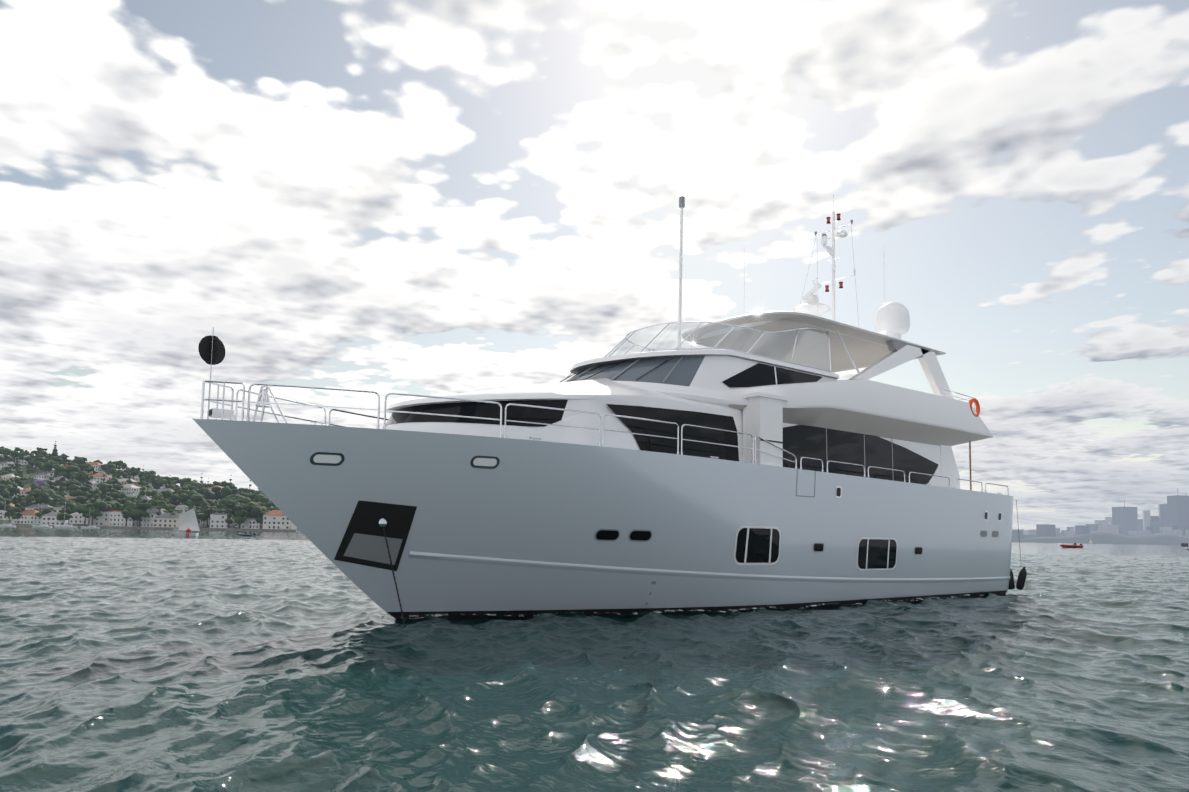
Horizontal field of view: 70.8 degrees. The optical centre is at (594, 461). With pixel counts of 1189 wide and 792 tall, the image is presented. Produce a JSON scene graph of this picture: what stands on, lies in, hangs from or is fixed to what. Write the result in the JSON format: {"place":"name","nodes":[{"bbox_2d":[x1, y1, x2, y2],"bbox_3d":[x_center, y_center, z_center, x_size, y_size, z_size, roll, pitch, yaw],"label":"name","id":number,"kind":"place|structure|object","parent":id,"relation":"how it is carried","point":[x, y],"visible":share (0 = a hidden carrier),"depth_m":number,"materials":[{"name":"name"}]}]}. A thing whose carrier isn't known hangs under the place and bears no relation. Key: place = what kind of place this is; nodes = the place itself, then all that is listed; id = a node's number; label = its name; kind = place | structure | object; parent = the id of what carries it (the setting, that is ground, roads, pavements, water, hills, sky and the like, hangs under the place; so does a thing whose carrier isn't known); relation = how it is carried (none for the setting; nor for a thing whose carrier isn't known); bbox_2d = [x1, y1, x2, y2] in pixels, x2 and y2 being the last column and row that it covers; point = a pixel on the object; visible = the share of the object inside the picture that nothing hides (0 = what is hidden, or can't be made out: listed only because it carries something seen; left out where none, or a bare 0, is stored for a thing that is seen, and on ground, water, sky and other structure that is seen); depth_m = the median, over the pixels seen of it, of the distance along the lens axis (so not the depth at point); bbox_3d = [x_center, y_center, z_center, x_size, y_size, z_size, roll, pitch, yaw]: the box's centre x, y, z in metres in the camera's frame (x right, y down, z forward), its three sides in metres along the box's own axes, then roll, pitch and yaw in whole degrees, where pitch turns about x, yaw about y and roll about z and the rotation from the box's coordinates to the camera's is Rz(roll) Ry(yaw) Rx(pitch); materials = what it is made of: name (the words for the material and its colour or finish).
{"place":"outdoors","nodes":[
{"label":"outdoors","id":0,"kind":"place"},
{"bbox_2d":[0,465,237,528],"bbox_3d":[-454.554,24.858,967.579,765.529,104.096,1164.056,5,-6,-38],"label":"hill terrain","id":1,"kind":"structure","parent":0,"point":[30,481],"depth_m":739.99,"materials":[{"name":"green plant"}]},
{"bbox_2d":[34,479,82,485],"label":"jacaranda trees","id":2,"kind":"object","parent":1,"relation":"on","point":[39,482],"visible":0.33,"depth_m":701.73,"materials":[{"name":"purple plant"}]},
{"bbox_2d":[0,441,278,528],"bbox_3d":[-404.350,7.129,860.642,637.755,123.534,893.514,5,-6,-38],"label":"shore trees","id":3,"kind":"object","parent":1,"relation":"on","point":[252,503],"visible":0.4,"depth_m":665.76,"materials":[{"name":"green plant"}]},
{"bbox_2d":[0,455,298,529],"bbox_3d":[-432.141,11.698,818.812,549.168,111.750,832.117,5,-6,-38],"label":"shore houses","id":4,"kind":"structure","parent":1,"relation":"on","point":[275,519],"depth_m":562.86,"materials":[{"name":"white paint"}]},
{"bbox_2d":[0,527,1188,791],"bbox_3d":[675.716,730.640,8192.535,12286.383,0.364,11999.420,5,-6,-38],"label":"water","id":5,"kind":"structure","parent":0,"point":[170,661],"depth_m":11.13,"materials":[{"name":"teal liquid"}]},
{"bbox_2d":[0,502,15,526],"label":"moored yacht","id":6,"kind":"object","parent":5,"relation":"on","point":[7,525],"visible":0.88,"depth_m":528.10,"materials":[{"name":"white"}]},
{"bbox_2d":[32,507,51,527],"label":"moored yacht","id":7,"kind":"object","parent":5,"relation":"on","point":[42,526],"visible":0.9,"depth_m":527.21,"materials":[{"name":"white"}]},
{"bbox_2d":[54,502,77,527],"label":"moored yacht","id":8,"kind":"object","parent":5,"relation":"on","point":[65,526],"visible":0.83,"depth_m":531.71,"materials":[{"name":"white"}]},
{"bbox_2d":[81,514,99,528],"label":"moored yacht","id":9,"kind":"object","parent":5,"relation":"on","point":[91,527],"visible":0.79,"depth_m":521.59,"materials":[{"name":"white"}]},
{"bbox_2d":[0,524,299,531],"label":"quay","id":10,"kind":"structure","parent":5,"relation":"in","point":[201,529],"depth_m":540.03,"materials":[{"name":"concrete"}]},
{"bbox_2d":[173,508,199,536],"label":"sailboat","id":11,"kind":"object","parent":5,"relation":"in","point":[188,522],"visible":0.94,"depth_m":188.96,"materials":[{"name":"white fabric"}]},
{"bbox_2d":[238,531,255,535],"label":"rib","id":12,"kind":"object","parent":5,"relation":"on","point":[246,534],"visible":1,"depth_m":214.39,"materials":[{"name":"grey"}]},
{"bbox_2d":[192,418,1012,619],"bbox_3d":[3.156,2.637,25.429,28.800,5.050,6.500,5,-6,-38],"label":"yacht hull","id":13,"kind":"object","parent":5,"relation":"in","point":[543,501],"visible":0.9,"depth_m":20.00,"materials":[{"name":"white paint"}]},
{"bbox_2d":[198,327,1008,494],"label":"yacht rails","id":14,"kind":"object","parent":13,"relation":"attached to","point":[211,349],"visible":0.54,"depth_m":17.66,"materials":[{"name":"silver metal"}]},
{"bbox_2d":[310,389,1026,625],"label":"hull fittings","id":15,"kind":"object","parent":13,"relation":"attached to","point":[376,534],"visible":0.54,"depth_m":20.27,"materials":[{"name":"black metal"}]},
{"bbox_2d":[381,311,992,488],"bbox_3d":[4.071,-1.583,26.473,23.250,5.970,6.380,5,-6,-38],"label":"yacht superstructure","id":16,"kind":"object","parent":13,"relation":"on","point":[771,376],"visible":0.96,"depth_m":23.91,"materials":[{"name":"white paint"}]},
{"bbox_2d":[648,194,909,350],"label":"antennas","id":17,"kind":"object","parent":16,"relation":"on","point":[892,319],"visible":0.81,"depth_m":30.13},
{"bbox_2d":[401,594,981,618],"bbox_3d":[4.705,4.339,26.556,24.350,0.110,6.296,5,-6,-38],"label":"hull foam line","id":18,"kind":"object","parent":5,"relation":"on","point":[435,615],"visible":0.21,"depth_m":21.69,"materials":[{"name":"white liquid"}]},
{"bbox_2d":[1060,542,1082,547],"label":"boat","id":19,"kind":"object","parent":5,"relation":"on","point":[1074,545],"visible":0.98,"depth_m":326.09,"materials":[{"name":"red"}]},
{"bbox_2d":[0,0,1188,532],"label":"sky","id":20,"kind":"structure","parent":0,"point":[383,197],"materials":[{"name":"white"}]},
{"bbox_2d":[1012,531,1187,544],"bbox_3d":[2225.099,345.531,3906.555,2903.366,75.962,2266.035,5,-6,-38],"label":"shore land","id":21,"kind":"structure","parent":0,"point":[1097,537],"depth_m":3627.38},
{"bbox_2d":[1012,489,1188,539],"bbox_3d":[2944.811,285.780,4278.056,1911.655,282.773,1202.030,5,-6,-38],"label":"city skyline","id":22,"kind":"structure","parent":21,"relation":"on","point":[1173,517],"depth_m":4079.83,"materials":[{"name":"grey concrete"}]}
]}

